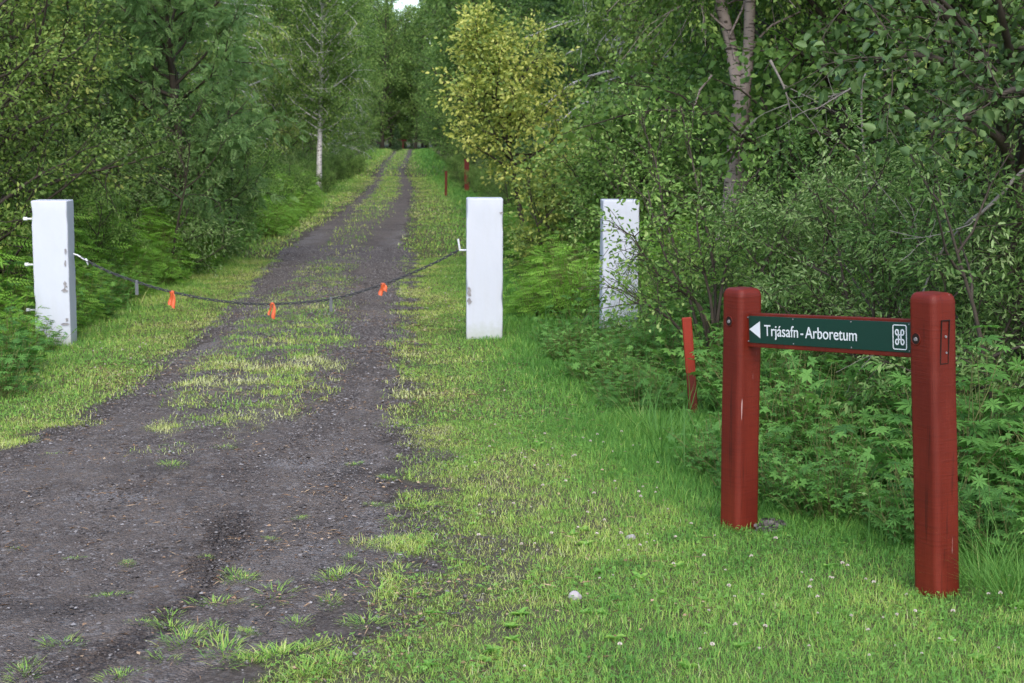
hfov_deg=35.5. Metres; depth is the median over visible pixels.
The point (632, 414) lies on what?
long grass tuft
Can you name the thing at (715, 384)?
lupin plant
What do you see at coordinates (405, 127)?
birch tree
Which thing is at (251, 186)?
willow bush
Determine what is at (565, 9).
alder tree
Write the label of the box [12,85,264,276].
willow bush
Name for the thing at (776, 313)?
lupin plant
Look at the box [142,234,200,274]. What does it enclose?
fern like plant
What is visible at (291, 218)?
fern like plant
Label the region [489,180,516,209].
green bush
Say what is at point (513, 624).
broad leaf weed
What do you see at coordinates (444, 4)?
birch tree
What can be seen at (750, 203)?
willow bush
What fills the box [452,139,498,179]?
willow bush
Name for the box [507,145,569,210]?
willow bush
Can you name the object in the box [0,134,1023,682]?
ground
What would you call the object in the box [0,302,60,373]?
lupin plant
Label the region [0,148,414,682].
track
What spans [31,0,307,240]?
rowan tree
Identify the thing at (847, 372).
leafy herb
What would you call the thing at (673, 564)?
broad leaf weed
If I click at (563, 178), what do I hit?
green bush
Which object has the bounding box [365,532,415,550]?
grass tuft
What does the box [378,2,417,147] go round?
birch tree
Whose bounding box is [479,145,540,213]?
willow bush
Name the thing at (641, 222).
fern like plant
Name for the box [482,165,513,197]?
green bush
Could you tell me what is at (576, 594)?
stone
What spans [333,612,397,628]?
grass tuft
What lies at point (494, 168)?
green bush
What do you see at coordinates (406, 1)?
sky
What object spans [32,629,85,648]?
grass tuft
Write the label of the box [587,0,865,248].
forked birch
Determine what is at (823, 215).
willow bush
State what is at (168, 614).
grass tuft
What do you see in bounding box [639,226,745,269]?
fern like plant
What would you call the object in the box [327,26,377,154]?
weeping birch
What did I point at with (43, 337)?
lupin plant
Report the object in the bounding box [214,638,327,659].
grass tuft
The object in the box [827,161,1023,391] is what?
bare bough
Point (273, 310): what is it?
orange ribbon
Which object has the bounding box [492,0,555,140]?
birch tree
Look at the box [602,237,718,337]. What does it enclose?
willow bush
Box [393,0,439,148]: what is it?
birch tree
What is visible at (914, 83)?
birch tree
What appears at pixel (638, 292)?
lupin plant
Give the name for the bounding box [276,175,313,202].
fern like plant
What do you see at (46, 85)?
willow tree
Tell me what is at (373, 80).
birch tree
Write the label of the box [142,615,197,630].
grass tuft
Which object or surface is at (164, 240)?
fern like plant
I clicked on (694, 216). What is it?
fern like plant
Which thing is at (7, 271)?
lupin plant
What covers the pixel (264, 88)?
birch tree
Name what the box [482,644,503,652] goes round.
broad leaf weed
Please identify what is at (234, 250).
leafy herb
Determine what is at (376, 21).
birch tree
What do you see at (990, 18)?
alder tree
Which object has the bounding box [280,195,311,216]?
fern like plant
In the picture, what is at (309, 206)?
fern like plant
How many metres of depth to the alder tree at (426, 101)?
139.70 m
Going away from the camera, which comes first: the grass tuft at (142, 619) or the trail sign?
the grass tuft at (142, 619)
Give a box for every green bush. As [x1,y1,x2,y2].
[6,166,153,279]
[62,177,160,233]
[161,184,232,231]
[170,143,283,223]
[214,138,317,204]
[238,156,271,216]
[280,165,318,209]
[282,148,322,175]
[282,157,323,195]
[282,168,316,189]
[292,151,327,182]
[306,161,329,188]
[316,168,338,192]
[322,159,339,184]
[323,152,350,180]
[328,143,359,177]
[338,158,358,178]
[345,156,364,174]
[352,154,366,168]
[355,155,366,172]
[438,132,482,175]
[444,153,474,182]
[449,160,478,188]
[461,166,488,193]
[473,167,505,196]
[481,150,525,195]
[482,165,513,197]
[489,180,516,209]
[520,48,777,273]
[525,148,608,205]
[551,118,742,277]
[782,94,961,314]
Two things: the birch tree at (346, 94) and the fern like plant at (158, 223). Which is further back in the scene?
the birch tree at (346, 94)
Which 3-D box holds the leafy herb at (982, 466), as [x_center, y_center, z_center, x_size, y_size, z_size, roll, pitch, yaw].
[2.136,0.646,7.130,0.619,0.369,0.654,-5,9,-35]
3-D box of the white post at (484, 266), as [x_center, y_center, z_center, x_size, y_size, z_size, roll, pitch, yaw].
[-0.271,-0.473,13.522,0.386,1.479,0.269,0,8,-2]
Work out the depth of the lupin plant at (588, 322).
12.85 m
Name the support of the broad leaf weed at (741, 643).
on the ground at (248, 674)
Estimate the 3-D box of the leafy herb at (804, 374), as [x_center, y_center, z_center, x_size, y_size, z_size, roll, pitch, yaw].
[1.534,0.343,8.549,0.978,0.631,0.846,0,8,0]
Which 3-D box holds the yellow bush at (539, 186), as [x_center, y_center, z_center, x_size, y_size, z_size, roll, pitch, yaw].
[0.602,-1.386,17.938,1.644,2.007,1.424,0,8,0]
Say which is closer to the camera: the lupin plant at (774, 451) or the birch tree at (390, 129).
the lupin plant at (774, 451)
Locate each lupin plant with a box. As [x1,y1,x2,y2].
[0,260,34,337]
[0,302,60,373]
[0,305,76,352]
[0,336,49,396]
[76,269,129,319]
[79,272,134,306]
[522,311,587,342]
[534,290,622,341]
[555,330,641,380]
[580,305,652,342]
[581,357,664,393]
[582,273,685,323]
[585,359,674,410]
[593,349,687,414]
[595,304,671,337]
[610,311,697,370]
[618,296,701,362]
[643,311,722,374]
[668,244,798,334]
[687,348,841,410]
[689,430,801,488]
[704,347,796,389]
[707,428,801,477]
[707,451,798,498]
[708,348,838,386]
[710,287,829,356]
[760,350,893,438]
[771,402,909,483]
[828,325,1023,494]
[842,449,1021,550]
[856,439,972,496]
[878,363,1023,455]
[958,412,1023,526]
[958,467,1023,562]
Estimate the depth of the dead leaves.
8.41 m
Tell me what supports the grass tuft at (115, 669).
on the track
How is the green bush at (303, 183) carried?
on the ground at (248, 674)
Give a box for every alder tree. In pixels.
[0,0,85,167]
[408,13,463,150]
[411,42,450,151]
[412,42,440,146]
[419,51,459,143]
[434,2,475,154]
[499,0,667,170]
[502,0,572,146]
[528,0,1023,284]
[538,3,630,142]
[616,2,905,194]
[635,0,905,217]
[754,0,1023,324]
[781,0,1023,378]
[971,0,1023,223]
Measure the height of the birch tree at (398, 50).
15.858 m
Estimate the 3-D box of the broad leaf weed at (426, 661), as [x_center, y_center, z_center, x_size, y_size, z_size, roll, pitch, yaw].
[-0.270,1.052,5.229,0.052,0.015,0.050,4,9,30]
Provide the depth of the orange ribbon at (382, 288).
13.39 m
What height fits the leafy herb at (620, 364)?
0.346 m
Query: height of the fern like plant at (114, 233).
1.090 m
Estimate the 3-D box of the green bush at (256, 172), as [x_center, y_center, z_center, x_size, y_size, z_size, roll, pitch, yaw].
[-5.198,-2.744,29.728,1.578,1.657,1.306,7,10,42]
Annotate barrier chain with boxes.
[73,250,458,304]
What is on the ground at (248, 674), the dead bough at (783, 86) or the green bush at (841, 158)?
the green bush at (841, 158)
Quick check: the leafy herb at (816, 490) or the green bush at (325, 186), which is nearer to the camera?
the leafy herb at (816, 490)
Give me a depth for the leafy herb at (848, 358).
9.76 m
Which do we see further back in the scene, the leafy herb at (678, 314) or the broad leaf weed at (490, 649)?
the leafy herb at (678, 314)
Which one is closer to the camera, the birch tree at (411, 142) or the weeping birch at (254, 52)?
the weeping birch at (254, 52)
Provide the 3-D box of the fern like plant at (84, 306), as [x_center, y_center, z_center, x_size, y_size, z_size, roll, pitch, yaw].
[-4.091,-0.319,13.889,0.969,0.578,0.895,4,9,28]
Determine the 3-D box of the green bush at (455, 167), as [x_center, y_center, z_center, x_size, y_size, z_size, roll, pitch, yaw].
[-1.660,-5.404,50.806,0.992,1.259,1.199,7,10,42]
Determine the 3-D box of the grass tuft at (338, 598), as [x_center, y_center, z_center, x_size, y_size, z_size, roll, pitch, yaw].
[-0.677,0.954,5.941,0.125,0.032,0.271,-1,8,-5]
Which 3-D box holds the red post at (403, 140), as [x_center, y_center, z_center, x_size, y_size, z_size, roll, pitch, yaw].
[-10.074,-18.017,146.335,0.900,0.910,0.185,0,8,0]
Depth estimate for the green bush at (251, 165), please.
25.95 m
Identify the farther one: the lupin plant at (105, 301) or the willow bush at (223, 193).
the willow bush at (223, 193)
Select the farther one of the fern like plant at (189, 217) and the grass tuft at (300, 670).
the fern like plant at (189, 217)
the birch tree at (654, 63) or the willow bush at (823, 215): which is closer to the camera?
the willow bush at (823, 215)
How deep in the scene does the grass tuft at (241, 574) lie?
6.27 m
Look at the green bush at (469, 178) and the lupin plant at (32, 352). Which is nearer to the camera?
the lupin plant at (32, 352)
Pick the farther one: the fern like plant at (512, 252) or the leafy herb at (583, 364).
the fern like plant at (512, 252)
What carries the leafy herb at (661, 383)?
on the ground at (248, 674)
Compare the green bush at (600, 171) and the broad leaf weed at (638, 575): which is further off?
the green bush at (600, 171)
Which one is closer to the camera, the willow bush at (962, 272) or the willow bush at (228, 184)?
the willow bush at (962, 272)
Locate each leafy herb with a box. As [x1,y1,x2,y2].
[76,287,99,326]
[84,261,144,298]
[106,263,152,294]
[114,255,161,282]
[146,248,187,281]
[157,252,192,280]
[216,237,244,255]
[225,222,243,244]
[230,237,248,250]
[232,216,268,241]
[536,329,578,350]
[538,321,601,360]
[554,316,618,355]
[575,333,629,362]
[577,345,628,377]
[583,327,665,370]
[584,345,669,387]
[585,285,645,319]
[585,342,653,380]
[591,286,674,327]
[592,336,642,359]
[603,320,670,349]
[629,371,681,399]
[636,272,717,342]
[642,305,722,387]
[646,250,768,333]
[661,409,783,476]
[665,305,765,348]
[685,349,798,406]
[693,297,781,344]
[705,349,891,454]
[715,380,873,466]
[758,425,905,522]
[758,447,826,506]
[759,403,799,450]
[760,348,873,395]
[760,378,819,416]
[812,353,909,417]
[829,355,983,418]
[834,354,884,391]
[838,338,1021,434]
[843,464,913,533]
[868,376,997,454]
[958,398,1023,460]
[958,444,1023,514]
[962,417,1023,502]
[991,517,1023,556]
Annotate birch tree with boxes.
[137,4,243,159]
[189,4,281,158]
[240,0,311,156]
[242,0,344,158]
[268,0,343,152]
[272,0,382,187]
[282,0,376,158]
[293,2,355,155]
[298,0,369,160]
[339,5,382,139]
[340,0,404,145]
[342,0,393,147]
[343,0,391,152]
[346,0,400,146]
[358,0,395,128]
[358,0,425,148]
[369,11,414,148]
[370,1,409,144]
[370,9,415,146]
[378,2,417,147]
[388,10,435,149]
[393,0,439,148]
[393,21,419,145]
[396,0,433,146]
[396,0,451,148]
[397,21,423,146]
[403,11,439,142]
[410,0,520,163]
[411,0,518,146]
[411,2,452,150]
[415,15,452,155]
[420,0,477,163]
[439,0,526,167]
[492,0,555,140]
[575,0,715,195]
[598,0,765,213]
[659,0,895,211]
[710,0,968,216]
[814,0,1023,302]
[827,3,964,176]
[836,0,1023,307]
[883,3,1023,246]
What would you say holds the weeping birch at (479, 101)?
on the ground at (248, 674)
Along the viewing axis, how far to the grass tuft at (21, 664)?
5.19 m
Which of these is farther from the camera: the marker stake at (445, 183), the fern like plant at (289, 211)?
the marker stake at (445, 183)
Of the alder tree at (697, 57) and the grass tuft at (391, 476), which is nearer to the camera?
the grass tuft at (391, 476)
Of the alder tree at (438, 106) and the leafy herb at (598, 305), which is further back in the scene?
the alder tree at (438, 106)
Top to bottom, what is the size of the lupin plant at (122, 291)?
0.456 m
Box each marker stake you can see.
[445,171,446,195]
[682,317,697,414]
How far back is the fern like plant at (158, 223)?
18.38 m
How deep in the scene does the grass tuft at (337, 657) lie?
5.27 m
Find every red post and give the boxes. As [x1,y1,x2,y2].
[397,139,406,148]
[464,159,468,191]
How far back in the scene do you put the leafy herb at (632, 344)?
11.54 m
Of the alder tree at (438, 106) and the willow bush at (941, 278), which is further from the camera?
the alder tree at (438, 106)
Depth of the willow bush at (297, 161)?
41.44 m
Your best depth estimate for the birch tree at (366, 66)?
154.12 m
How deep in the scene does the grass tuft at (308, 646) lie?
5.42 m
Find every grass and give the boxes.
[0,255,820,421]
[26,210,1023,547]
[225,174,514,257]
[342,148,449,176]
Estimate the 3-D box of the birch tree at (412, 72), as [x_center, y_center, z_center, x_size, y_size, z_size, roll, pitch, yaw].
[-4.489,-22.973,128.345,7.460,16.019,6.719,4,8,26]
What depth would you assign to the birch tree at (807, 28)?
17.60 m
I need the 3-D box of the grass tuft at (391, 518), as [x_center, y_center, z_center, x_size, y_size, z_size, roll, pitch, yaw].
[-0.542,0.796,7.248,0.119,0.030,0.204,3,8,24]
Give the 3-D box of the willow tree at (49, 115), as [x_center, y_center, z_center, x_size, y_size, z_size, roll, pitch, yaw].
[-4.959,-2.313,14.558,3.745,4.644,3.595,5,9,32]
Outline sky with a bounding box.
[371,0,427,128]
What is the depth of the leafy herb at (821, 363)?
10.04 m
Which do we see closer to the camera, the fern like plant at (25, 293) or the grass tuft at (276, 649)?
the grass tuft at (276, 649)
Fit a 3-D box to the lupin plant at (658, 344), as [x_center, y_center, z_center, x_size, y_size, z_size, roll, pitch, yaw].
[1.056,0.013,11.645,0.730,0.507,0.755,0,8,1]
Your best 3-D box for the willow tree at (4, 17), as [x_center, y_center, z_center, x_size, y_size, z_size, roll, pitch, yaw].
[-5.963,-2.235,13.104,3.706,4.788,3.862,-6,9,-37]
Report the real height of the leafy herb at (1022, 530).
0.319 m
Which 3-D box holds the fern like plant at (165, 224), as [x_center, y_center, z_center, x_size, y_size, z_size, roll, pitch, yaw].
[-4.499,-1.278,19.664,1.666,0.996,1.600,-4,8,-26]
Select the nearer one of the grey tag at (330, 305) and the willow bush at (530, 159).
the grey tag at (330, 305)
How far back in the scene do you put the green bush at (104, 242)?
16.80 m
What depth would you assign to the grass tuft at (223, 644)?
5.43 m
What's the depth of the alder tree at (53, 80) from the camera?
23.86 m
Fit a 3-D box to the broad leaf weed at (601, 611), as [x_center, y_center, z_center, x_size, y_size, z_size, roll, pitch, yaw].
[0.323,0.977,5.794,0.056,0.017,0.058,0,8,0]
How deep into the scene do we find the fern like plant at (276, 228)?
25.99 m
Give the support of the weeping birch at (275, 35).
on the ground at (248, 674)
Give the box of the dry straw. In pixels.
[1,284,711,682]
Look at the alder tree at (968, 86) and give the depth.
7.66 m
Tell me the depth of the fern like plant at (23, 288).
13.46 m
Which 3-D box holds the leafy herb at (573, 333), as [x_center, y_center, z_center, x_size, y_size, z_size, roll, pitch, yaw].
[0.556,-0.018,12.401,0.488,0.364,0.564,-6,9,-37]
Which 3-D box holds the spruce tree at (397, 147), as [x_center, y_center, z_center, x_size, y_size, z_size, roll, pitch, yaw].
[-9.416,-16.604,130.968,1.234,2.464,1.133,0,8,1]
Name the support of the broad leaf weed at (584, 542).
on the ground at (248, 674)
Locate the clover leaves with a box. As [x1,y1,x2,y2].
[0,357,1023,682]
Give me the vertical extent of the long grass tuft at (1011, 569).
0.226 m
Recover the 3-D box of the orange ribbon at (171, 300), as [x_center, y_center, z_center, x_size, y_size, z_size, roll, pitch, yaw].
[-2.795,-0.345,13.143,0.063,0.152,0.041,0,8,0]
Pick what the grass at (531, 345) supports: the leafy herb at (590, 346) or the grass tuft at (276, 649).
the leafy herb at (590, 346)
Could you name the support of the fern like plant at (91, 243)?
on the ground at (248, 674)
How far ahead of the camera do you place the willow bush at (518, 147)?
44.96 m
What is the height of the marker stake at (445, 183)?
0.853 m
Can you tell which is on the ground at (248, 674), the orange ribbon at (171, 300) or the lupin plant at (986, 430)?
the lupin plant at (986, 430)
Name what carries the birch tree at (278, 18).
on the ground at (248, 674)
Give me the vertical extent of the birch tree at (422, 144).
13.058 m
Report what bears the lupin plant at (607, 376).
on the ground at (248, 674)
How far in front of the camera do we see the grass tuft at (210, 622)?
5.64 m
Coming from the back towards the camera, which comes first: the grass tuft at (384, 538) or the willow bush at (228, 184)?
the willow bush at (228, 184)
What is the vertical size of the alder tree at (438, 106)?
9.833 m
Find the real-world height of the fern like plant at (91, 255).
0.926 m
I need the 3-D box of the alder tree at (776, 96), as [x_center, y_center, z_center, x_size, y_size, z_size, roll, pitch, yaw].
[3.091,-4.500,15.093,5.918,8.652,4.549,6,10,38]
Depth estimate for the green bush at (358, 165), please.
61.54 m
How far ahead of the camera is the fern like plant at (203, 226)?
20.99 m
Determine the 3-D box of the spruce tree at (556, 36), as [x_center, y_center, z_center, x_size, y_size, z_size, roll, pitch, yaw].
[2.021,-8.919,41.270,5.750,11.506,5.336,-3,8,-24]
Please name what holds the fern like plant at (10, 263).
on the ground at (248, 674)
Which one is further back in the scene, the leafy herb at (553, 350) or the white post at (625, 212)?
the white post at (625, 212)
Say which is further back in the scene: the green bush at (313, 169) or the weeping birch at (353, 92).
the weeping birch at (353, 92)
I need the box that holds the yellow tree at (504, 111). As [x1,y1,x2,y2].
[421,0,593,255]
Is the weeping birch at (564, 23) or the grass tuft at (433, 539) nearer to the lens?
the grass tuft at (433, 539)
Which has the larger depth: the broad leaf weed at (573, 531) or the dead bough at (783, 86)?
the dead bough at (783, 86)
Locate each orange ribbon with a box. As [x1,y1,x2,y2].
[168,290,175,308]
[268,302,275,318]
[378,283,386,295]
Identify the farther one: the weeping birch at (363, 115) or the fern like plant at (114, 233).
the weeping birch at (363, 115)
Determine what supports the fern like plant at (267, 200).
on the ground at (248, 674)
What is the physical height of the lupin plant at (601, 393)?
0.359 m
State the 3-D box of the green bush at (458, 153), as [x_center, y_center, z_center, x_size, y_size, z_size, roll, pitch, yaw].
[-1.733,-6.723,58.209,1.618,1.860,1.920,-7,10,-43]
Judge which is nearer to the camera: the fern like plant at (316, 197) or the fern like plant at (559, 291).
the fern like plant at (559, 291)
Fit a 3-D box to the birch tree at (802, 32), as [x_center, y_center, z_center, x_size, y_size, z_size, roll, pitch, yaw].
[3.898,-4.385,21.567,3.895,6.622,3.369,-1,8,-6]
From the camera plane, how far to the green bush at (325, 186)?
43.17 m
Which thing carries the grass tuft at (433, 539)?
on the ground at (248, 674)
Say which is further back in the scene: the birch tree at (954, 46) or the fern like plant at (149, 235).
the fern like plant at (149, 235)
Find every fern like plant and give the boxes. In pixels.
[0,199,137,252]
[0,209,115,298]
[0,222,88,311]
[0,234,32,279]
[0,242,28,295]
[0,250,34,333]
[0,272,87,333]
[0,272,99,330]
[0,295,60,353]
[1,207,117,279]
[1,284,79,321]
[4,226,111,275]
[5,199,132,275]
[8,222,110,286]
[11,230,118,266]
[74,207,163,277]
[75,257,116,299]
[75,267,123,309]
[76,195,174,265]
[76,198,196,269]
[76,271,116,321]
[79,207,196,263]
[84,259,164,298]
[96,247,166,290]
[105,229,199,286]
[108,221,163,249]
[123,198,213,267]
[138,221,206,276]
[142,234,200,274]
[159,200,222,259]
[181,232,226,265]
[187,239,220,268]
[244,201,293,237]
[249,186,281,217]
[256,209,287,233]
[261,193,305,222]
[262,187,301,213]
[265,204,296,228]
[266,205,301,228]
[268,199,304,224]
[274,172,301,204]
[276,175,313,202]
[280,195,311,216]
[283,187,320,214]
[300,187,324,206]
[306,185,325,205]
[503,194,538,231]
[503,204,558,261]
[503,213,541,252]
[503,228,592,280]
[503,257,597,318]
[504,222,599,284]
[505,241,639,319]
[516,234,599,300]
[522,231,589,278]
[572,220,729,314]
[581,218,726,287]
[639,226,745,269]
[640,214,739,265]
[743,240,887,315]
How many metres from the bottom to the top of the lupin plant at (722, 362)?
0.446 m
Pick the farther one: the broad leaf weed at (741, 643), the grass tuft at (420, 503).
the grass tuft at (420, 503)
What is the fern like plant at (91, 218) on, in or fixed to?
on the ground at (248, 674)
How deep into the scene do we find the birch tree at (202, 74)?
37.62 m
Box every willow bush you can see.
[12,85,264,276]
[102,76,296,262]
[165,170,253,230]
[235,156,276,201]
[247,151,304,199]
[268,147,319,185]
[297,151,338,172]
[302,143,347,182]
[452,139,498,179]
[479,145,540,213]
[495,130,534,165]
[505,139,552,201]
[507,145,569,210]
[568,64,846,364]
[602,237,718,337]
[647,195,848,347]
[681,146,922,320]
[685,136,982,372]
[689,93,1023,408]
[695,67,890,284]
[794,135,1023,447]
[830,64,1023,455]
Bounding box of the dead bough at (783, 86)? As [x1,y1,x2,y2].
[736,2,940,315]
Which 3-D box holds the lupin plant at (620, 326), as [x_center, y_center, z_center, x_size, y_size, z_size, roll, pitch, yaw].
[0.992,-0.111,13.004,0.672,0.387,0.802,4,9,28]
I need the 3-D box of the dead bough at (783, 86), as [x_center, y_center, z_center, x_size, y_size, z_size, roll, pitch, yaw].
[2.837,-1.423,13.363,1.948,2.776,0.849,1,8,4]
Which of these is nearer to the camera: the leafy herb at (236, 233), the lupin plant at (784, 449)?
the lupin plant at (784, 449)
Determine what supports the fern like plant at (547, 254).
on the ground at (248, 674)
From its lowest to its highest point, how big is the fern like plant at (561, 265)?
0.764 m
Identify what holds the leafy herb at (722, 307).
on the ground at (248, 674)
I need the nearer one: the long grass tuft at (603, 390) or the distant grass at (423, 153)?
the long grass tuft at (603, 390)
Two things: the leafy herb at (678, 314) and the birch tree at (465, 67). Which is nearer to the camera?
the leafy herb at (678, 314)
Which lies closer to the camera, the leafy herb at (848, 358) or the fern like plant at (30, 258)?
the leafy herb at (848, 358)
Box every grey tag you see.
[135,280,138,294]
[329,297,332,311]
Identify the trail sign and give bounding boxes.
[720,287,958,598]
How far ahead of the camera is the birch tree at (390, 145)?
159.41 m
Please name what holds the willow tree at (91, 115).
on the ground at (248, 674)
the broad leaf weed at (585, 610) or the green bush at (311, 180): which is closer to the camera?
the broad leaf weed at (585, 610)
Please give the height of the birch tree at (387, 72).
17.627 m
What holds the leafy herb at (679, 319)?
on the ground at (248, 674)
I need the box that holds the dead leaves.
[0,282,710,682]
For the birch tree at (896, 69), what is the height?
7.614 m
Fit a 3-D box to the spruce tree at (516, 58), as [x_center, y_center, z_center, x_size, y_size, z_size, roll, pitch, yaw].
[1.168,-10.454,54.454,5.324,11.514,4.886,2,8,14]
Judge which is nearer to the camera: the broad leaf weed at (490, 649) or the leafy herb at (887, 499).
the broad leaf weed at (490, 649)
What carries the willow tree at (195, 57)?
on the ground at (248, 674)
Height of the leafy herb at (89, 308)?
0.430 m
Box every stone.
[568,591,581,599]
[626,534,635,539]
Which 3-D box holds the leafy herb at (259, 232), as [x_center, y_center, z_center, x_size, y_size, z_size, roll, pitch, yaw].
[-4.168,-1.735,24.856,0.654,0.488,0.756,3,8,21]
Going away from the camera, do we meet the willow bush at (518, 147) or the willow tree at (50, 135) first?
the willow tree at (50, 135)
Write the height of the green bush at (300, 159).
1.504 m
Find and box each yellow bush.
[494,130,608,269]
[503,189,574,276]
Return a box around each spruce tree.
[391,125,402,151]
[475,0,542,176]
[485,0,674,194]
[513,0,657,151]
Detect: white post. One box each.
[23,199,76,345]
[457,197,502,338]
[599,199,638,329]
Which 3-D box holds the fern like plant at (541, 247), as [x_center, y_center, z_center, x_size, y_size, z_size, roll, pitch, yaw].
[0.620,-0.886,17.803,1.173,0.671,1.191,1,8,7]
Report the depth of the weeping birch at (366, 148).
122.20 m
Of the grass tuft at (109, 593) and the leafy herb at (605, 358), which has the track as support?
the grass tuft at (109, 593)
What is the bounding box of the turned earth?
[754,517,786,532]
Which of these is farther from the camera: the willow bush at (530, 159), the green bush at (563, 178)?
the willow bush at (530, 159)
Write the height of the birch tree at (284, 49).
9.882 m
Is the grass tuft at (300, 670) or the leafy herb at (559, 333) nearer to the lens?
the grass tuft at (300, 670)
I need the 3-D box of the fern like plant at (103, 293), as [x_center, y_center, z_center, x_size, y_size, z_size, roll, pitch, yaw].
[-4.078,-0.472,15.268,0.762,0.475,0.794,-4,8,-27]
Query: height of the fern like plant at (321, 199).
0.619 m
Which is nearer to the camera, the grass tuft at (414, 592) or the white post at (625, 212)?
the grass tuft at (414, 592)
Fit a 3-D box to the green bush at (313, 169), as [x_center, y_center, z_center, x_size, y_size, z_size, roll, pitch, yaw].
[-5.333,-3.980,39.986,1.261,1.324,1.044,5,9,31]
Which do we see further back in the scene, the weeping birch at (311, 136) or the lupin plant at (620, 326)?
the weeping birch at (311, 136)
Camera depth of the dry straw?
8.82 m
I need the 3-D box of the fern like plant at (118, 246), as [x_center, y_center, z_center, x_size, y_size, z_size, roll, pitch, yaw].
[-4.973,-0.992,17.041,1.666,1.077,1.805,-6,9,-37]
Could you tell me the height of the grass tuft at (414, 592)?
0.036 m
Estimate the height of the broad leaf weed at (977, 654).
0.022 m
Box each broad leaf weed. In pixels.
[423,660,438,666]
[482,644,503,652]
[503,634,519,640]
[504,621,518,626]
[510,607,529,614]
[566,529,578,535]
[577,540,593,545]
[579,609,592,612]
[594,607,608,614]
[605,634,626,639]
[631,571,647,580]
[669,561,685,567]
[676,659,697,668]
[732,642,750,648]
[822,563,836,568]
[967,653,987,662]
[1011,600,1023,608]
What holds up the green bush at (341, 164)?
on the ground at (248, 674)
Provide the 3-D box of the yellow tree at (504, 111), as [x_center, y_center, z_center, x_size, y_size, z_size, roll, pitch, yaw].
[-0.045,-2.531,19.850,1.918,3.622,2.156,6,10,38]
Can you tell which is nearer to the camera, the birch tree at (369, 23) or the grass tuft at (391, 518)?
the grass tuft at (391, 518)
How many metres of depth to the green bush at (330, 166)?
49.08 m
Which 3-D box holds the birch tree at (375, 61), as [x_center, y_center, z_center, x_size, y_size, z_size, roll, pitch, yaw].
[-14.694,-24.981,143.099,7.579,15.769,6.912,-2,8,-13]
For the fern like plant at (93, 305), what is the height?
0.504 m
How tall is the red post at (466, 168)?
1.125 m
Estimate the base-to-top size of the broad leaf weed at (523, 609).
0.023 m
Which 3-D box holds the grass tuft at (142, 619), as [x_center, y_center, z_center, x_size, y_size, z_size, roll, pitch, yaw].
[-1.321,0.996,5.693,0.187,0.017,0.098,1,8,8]
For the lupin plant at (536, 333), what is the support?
on the ground at (248, 674)
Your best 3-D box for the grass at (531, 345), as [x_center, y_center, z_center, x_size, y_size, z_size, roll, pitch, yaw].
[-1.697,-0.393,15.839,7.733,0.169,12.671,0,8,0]
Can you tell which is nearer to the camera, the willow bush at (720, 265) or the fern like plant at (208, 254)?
the willow bush at (720, 265)
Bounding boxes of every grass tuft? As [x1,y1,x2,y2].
[1,655,45,682]
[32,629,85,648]
[87,590,134,596]
[90,666,143,682]
[124,618,165,625]
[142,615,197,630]
[144,608,187,619]
[145,650,183,663]
[150,622,213,649]
[159,459,186,468]
[183,593,248,605]
[189,625,254,668]
[195,617,234,637]
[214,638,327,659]
[216,570,263,583]
[221,565,253,577]
[222,651,270,666]
[236,625,262,634]
[247,578,309,607]
[264,652,341,682]
[273,639,331,653]
[280,614,313,626]
[288,644,374,674]
[313,564,364,581]
[314,591,342,610]
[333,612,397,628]
[348,578,414,595]
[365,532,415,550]
[374,560,424,569]
[376,474,396,479]
[380,514,405,522]
[385,587,439,598]
[394,499,449,508]
[416,532,453,548]
[570,364,633,404]
[584,383,701,424]
[608,395,715,440]
[887,505,1023,589]
[890,527,1023,604]
[898,510,1017,562]
[912,487,1023,579]
[970,537,1023,591]
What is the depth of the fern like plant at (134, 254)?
17.61 m
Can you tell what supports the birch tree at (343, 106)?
on the ground at (248, 674)
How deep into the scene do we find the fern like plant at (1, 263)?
13.06 m
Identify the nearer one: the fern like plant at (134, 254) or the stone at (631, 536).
the stone at (631, 536)
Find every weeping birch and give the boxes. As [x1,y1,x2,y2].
[46,0,240,195]
[95,0,280,169]
[193,0,307,166]
[239,0,334,162]
[296,3,374,159]
[299,29,367,154]
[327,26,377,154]
[341,92,381,152]
[457,0,517,169]
[513,0,707,208]
[559,0,758,207]
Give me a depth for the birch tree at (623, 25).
28.34 m
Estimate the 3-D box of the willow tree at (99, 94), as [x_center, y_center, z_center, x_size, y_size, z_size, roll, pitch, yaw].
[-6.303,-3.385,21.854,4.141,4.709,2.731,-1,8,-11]
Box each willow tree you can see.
[0,0,117,224]
[0,0,157,302]
[0,0,168,214]
[0,0,199,253]
[0,2,33,128]
[1,0,202,214]
[4,0,221,195]
[11,24,120,192]
[36,0,252,197]
[93,0,256,168]
[234,28,308,165]
[237,33,312,154]
[877,71,1004,265]
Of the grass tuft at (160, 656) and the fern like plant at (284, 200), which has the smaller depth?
the grass tuft at (160, 656)
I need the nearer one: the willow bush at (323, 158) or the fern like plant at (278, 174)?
the fern like plant at (278, 174)
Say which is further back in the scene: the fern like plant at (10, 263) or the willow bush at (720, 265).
the fern like plant at (10, 263)
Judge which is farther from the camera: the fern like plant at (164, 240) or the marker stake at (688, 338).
the fern like plant at (164, 240)
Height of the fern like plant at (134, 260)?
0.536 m
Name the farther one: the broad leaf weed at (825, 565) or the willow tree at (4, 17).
the willow tree at (4, 17)
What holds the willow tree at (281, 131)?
on the ground at (248, 674)
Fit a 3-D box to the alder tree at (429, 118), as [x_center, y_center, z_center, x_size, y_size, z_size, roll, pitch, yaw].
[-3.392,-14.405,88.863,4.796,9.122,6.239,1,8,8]

